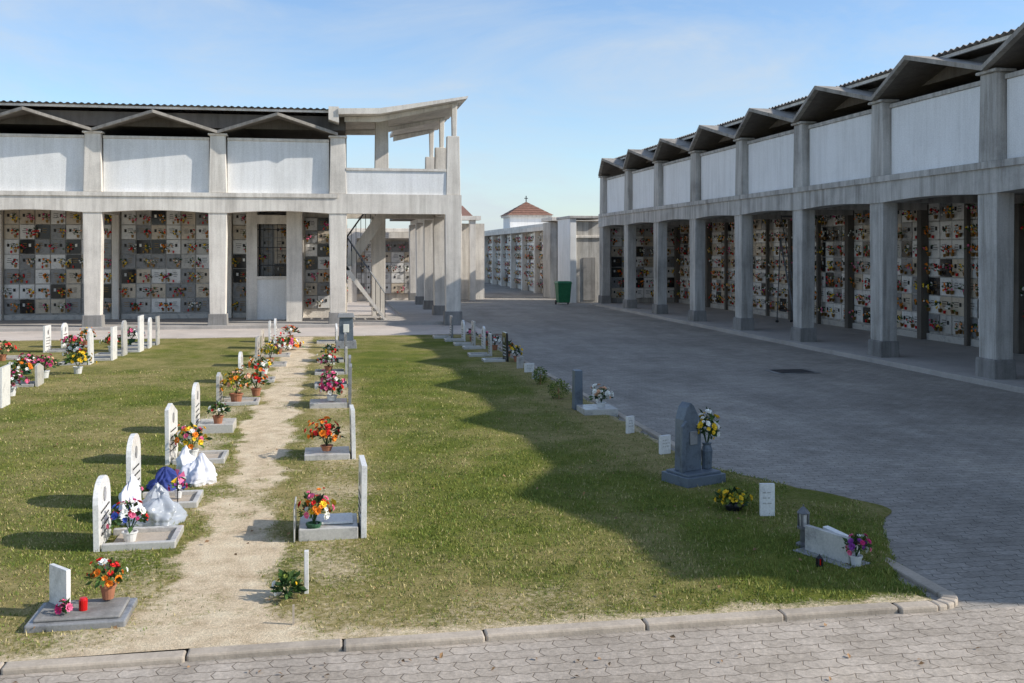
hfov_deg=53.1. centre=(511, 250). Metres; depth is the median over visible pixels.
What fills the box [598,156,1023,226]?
floor beam
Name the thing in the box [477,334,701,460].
kerb
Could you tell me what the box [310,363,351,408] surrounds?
grave
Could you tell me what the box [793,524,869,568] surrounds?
grave
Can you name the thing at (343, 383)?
grave
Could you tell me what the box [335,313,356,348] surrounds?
stela
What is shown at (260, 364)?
flower bouquet
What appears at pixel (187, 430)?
flower bouquet
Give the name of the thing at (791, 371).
manhole cover
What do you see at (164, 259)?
niche wall
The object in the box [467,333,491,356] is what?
grave
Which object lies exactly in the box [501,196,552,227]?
chapel
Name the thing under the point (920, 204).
walls
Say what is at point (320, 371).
grave
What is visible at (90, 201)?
floor beam
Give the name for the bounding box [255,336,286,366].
grave
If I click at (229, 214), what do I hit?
walls
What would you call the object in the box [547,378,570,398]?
shrub
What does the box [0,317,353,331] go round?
portico floor
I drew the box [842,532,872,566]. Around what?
flower bouquet
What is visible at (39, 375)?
grave
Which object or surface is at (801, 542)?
lantern post
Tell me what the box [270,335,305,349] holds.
flower bouquet
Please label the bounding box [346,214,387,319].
staircase
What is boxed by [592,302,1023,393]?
portico floor
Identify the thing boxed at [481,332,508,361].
grave
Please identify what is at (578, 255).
concrete kiosk
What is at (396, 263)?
niche block
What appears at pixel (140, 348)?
grave
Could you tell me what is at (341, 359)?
grave
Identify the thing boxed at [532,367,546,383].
shrub
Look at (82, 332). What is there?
flower bouquet
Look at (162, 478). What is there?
blue cloth
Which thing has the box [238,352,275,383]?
grave
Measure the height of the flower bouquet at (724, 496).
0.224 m
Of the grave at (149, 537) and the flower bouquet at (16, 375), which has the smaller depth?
the grave at (149, 537)
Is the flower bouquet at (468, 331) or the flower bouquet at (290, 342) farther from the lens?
the flower bouquet at (468, 331)
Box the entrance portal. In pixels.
[541,217,597,297]
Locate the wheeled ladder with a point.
(786, 272)
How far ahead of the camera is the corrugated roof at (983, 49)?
21.57 m
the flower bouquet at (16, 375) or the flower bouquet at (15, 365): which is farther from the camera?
the flower bouquet at (15, 365)
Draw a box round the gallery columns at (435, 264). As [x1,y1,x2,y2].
[345,105,461,325]
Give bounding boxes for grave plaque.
[293,497,296,542]
[517,356,523,368]
[524,363,533,371]
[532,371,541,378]
[626,416,633,433]
[659,434,670,454]
[759,483,774,515]
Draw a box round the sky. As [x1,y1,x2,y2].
[0,0,1023,230]
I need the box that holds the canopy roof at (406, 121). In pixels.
[329,96,467,140]
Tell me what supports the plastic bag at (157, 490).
on the lawn at (216, 568)
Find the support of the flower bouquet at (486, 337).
on the lawn at (216, 568)
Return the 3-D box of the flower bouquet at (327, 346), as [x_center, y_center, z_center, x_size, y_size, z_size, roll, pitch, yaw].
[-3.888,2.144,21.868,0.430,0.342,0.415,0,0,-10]
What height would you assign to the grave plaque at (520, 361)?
0.260 m
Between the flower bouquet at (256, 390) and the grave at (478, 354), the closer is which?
the flower bouquet at (256, 390)
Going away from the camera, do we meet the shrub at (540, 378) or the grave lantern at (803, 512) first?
the grave lantern at (803, 512)
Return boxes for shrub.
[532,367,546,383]
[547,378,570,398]
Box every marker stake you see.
[292,604,294,624]
[304,550,308,593]
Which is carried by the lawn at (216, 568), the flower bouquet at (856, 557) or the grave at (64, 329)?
the grave at (64, 329)
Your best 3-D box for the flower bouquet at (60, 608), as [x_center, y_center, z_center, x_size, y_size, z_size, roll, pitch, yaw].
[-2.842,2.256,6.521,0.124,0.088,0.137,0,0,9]
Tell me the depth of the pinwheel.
9.31 m
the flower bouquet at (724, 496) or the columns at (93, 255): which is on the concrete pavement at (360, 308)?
the columns at (93, 255)
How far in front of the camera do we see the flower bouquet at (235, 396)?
15.74 m
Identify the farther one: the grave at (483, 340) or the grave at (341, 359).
the grave at (483, 340)
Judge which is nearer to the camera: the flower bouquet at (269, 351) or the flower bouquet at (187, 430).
the flower bouquet at (187, 430)
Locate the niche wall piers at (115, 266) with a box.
[0,214,231,320]
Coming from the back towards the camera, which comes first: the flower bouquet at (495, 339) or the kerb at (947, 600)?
the flower bouquet at (495, 339)
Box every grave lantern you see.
[797,504,809,529]
[816,554,822,566]
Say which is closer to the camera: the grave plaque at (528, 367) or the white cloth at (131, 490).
the white cloth at (131, 490)
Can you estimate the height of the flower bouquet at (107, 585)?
0.278 m
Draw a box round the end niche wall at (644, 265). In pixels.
[611,227,673,298]
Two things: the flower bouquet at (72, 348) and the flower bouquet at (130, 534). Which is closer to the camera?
the flower bouquet at (130, 534)
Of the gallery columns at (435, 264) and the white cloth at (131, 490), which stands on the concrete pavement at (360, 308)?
the gallery columns at (435, 264)
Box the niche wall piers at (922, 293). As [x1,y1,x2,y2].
[610,203,1023,353]
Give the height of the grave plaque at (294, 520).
0.270 m
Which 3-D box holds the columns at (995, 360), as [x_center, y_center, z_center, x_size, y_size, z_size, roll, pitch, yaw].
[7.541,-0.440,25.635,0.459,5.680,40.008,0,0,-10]
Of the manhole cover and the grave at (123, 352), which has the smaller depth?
the manhole cover
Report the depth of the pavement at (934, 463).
14.59 m
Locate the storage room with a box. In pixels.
[246,211,329,320]
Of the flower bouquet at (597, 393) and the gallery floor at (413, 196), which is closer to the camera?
the flower bouquet at (597, 393)
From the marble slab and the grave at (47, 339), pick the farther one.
the grave at (47, 339)
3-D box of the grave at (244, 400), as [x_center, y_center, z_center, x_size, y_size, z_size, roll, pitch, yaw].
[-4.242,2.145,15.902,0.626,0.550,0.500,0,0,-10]
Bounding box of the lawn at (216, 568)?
[0,334,932,661]
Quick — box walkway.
[0,606,1023,682]
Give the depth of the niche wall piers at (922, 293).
26.82 m
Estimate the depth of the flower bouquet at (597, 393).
14.91 m
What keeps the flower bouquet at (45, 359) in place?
on the lawn at (216, 568)
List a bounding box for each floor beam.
[0,191,346,213]
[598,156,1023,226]
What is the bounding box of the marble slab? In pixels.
[316,513,352,524]
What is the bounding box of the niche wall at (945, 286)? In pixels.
[675,201,1023,346]
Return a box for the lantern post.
[796,530,804,547]
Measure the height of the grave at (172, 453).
0.713 m
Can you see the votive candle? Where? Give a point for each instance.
(83, 603)
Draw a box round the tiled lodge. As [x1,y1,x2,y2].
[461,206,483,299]
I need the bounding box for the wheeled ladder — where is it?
[775,215,792,321]
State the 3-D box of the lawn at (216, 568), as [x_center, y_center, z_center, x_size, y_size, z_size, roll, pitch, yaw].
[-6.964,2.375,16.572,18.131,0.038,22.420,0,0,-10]
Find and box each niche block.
[347,228,409,301]
[484,223,542,292]
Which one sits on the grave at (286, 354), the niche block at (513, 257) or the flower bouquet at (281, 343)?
the flower bouquet at (281, 343)
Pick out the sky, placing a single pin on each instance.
(554, 89)
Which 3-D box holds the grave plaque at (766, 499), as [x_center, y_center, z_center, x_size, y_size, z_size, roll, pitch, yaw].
[2.281,2.235,9.163,0.130,0.310,0.044,0,0,-2]
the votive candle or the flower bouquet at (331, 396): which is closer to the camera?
the votive candle
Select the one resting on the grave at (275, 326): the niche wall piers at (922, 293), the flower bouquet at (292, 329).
the flower bouquet at (292, 329)
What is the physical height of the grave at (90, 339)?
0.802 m
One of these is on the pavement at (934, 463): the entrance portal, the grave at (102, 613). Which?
the entrance portal
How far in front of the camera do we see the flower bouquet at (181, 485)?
9.67 m
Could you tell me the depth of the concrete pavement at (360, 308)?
30.46 m
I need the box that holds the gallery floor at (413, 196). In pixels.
[346,168,461,325]
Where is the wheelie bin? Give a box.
[554,281,571,303]
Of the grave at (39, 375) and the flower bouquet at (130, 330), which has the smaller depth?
the grave at (39, 375)
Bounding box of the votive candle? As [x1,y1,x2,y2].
[79,596,87,610]
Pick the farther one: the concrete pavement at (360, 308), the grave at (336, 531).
the concrete pavement at (360, 308)
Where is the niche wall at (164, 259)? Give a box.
[2,210,245,319]
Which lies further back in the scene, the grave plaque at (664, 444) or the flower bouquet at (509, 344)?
the flower bouquet at (509, 344)
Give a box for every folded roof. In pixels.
[0,106,337,141]
[598,22,1023,176]
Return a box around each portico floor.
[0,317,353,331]
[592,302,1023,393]
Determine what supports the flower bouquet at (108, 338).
on the lawn at (216, 568)
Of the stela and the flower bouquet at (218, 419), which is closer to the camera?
the flower bouquet at (218, 419)
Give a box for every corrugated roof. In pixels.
[0,100,345,138]
[617,27,1017,169]
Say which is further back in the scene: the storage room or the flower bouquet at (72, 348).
the storage room
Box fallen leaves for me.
[12,361,1002,682]
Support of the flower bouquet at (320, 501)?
on the grave at (336, 531)
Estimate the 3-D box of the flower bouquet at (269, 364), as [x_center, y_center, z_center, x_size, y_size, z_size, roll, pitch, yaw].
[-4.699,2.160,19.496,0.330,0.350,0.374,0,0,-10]
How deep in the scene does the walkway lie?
6.00 m
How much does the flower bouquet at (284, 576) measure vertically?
0.220 m
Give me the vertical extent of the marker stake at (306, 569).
0.300 m
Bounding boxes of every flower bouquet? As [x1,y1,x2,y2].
[0,340,18,360]
[7,359,35,383]
[10,370,29,395]
[14,351,36,374]
[28,354,61,377]
[54,598,73,614]
[60,334,82,347]
[62,341,87,361]
[63,348,96,373]
[78,327,95,344]
[84,556,127,599]
[99,332,120,351]
[106,498,148,541]
[120,326,144,344]
[168,475,190,497]
[172,421,211,456]
[206,400,230,423]
[220,365,252,401]
[245,355,268,379]
[246,369,270,395]
[259,341,279,361]
[259,357,273,373]
[270,335,287,353]
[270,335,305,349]
[270,568,307,599]
[280,325,299,337]
[297,487,335,528]
[304,416,344,450]
[315,353,339,370]
[315,377,343,400]
[318,369,344,392]
[320,344,339,355]
[466,328,477,340]
[479,331,492,345]
[487,335,501,349]
[500,340,513,356]
[509,344,522,361]
[589,383,613,407]
[696,407,719,442]
[712,486,752,511]
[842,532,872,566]
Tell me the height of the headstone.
0.848 m
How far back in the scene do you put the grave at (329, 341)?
26.17 m
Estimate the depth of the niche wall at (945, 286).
29.79 m
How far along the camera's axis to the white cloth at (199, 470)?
10.39 m
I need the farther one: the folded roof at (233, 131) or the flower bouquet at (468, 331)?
the folded roof at (233, 131)
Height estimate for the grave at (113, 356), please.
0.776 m
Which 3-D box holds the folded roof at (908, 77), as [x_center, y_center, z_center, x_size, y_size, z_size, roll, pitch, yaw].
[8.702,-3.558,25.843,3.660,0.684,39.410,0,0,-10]
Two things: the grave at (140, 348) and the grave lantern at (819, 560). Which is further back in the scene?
the grave at (140, 348)
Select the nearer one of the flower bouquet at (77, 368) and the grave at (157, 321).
the flower bouquet at (77, 368)
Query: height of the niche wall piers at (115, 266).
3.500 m
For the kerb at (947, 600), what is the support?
on the pavement at (934, 463)
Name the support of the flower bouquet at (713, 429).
on the headstone
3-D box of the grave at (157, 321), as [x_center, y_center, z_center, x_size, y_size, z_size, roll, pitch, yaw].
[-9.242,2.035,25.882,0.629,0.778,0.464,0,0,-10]
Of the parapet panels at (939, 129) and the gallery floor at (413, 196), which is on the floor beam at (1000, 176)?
the parapet panels at (939, 129)
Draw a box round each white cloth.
[118,474,141,524]
[176,445,195,470]
[179,452,216,486]
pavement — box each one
[0,283,1023,675]
[0,301,485,339]
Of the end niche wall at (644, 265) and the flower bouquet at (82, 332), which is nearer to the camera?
the flower bouquet at (82, 332)
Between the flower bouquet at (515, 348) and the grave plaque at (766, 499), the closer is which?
the grave plaque at (766, 499)
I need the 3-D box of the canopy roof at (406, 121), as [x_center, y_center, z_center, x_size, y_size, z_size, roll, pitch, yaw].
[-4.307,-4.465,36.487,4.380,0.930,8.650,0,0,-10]
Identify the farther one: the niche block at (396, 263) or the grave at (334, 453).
the niche block at (396, 263)
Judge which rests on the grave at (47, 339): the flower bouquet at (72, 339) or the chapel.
the flower bouquet at (72, 339)
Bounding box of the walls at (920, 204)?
[613,192,1023,332]
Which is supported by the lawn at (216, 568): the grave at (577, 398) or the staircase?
the grave at (577, 398)
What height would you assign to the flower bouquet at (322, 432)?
0.376 m
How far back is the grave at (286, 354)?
22.82 m
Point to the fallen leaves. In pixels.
(466, 591)
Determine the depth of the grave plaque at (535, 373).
18.95 m
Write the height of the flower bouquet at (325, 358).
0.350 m
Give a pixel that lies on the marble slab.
(339, 518)
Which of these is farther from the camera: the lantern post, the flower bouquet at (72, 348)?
the flower bouquet at (72, 348)
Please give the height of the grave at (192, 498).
0.715 m
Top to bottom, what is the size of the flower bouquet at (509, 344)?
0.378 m
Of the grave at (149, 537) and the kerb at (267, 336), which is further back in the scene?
the kerb at (267, 336)
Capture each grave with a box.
[0,364,10,407]
[6,355,24,359]
[15,363,43,386]
[24,563,137,632]
[43,325,66,352]
[58,328,93,364]
[61,323,87,347]
[92,475,183,551]
[94,320,127,355]
[94,326,116,360]
[117,315,143,351]
[126,433,203,507]
[127,317,151,348]
[131,316,159,344]
[165,403,228,464]
[191,382,236,433]
[216,372,259,405]
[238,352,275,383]
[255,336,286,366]
[260,329,290,356]
[268,321,294,348]
[274,318,299,341]
[299,455,366,541]
[304,404,355,460]
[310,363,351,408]
[314,355,350,387]
[315,346,347,374]
[317,323,337,343]
[317,332,346,362]
[432,315,452,338]
[444,320,465,341]
[453,321,475,345]
[462,326,485,348]
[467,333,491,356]
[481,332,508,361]
[572,369,617,416]
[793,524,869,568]
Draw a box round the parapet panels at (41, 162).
[0,133,328,193]
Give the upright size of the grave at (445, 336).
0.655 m
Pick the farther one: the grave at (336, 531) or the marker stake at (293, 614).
the grave at (336, 531)
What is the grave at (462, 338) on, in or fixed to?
on the lawn at (216, 568)
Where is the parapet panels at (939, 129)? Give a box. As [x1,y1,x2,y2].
[606,69,1023,212]
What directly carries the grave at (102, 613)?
on the lawn at (216, 568)
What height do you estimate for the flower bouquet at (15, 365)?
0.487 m
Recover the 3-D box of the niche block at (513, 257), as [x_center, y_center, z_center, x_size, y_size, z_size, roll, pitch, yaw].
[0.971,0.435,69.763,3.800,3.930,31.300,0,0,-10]
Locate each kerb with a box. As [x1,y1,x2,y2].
[0,558,957,674]
[1,333,501,340]
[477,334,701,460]
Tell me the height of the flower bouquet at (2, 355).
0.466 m
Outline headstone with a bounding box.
[662,401,725,487]
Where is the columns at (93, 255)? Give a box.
[82,131,346,326]
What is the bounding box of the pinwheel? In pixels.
[170,469,184,501]
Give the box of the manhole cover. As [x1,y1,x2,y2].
[765,369,819,373]
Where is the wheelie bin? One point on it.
(563, 291)
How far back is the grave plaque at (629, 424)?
13.30 m
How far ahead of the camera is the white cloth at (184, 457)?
10.82 m
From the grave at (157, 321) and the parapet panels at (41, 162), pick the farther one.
the parapet panels at (41, 162)
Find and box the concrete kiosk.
[556,216,599,302]
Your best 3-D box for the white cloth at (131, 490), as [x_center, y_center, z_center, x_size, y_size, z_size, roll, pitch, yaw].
[-3.360,2.171,9.053,0.239,0.399,0.511,0,0,-10]
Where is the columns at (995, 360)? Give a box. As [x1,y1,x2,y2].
[598,68,1016,379]
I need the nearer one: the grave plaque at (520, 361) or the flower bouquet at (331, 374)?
the flower bouquet at (331, 374)
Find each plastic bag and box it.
[126,494,187,526]
[142,482,169,505]
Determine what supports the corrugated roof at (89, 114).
on the walls at (229, 214)
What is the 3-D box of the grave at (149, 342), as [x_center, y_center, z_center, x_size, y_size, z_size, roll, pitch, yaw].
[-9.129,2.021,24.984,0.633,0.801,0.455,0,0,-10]
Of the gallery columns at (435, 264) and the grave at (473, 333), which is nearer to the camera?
the grave at (473, 333)
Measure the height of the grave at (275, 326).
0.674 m
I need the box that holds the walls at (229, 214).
[0,140,345,318]
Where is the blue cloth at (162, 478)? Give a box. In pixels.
[146,466,185,490]

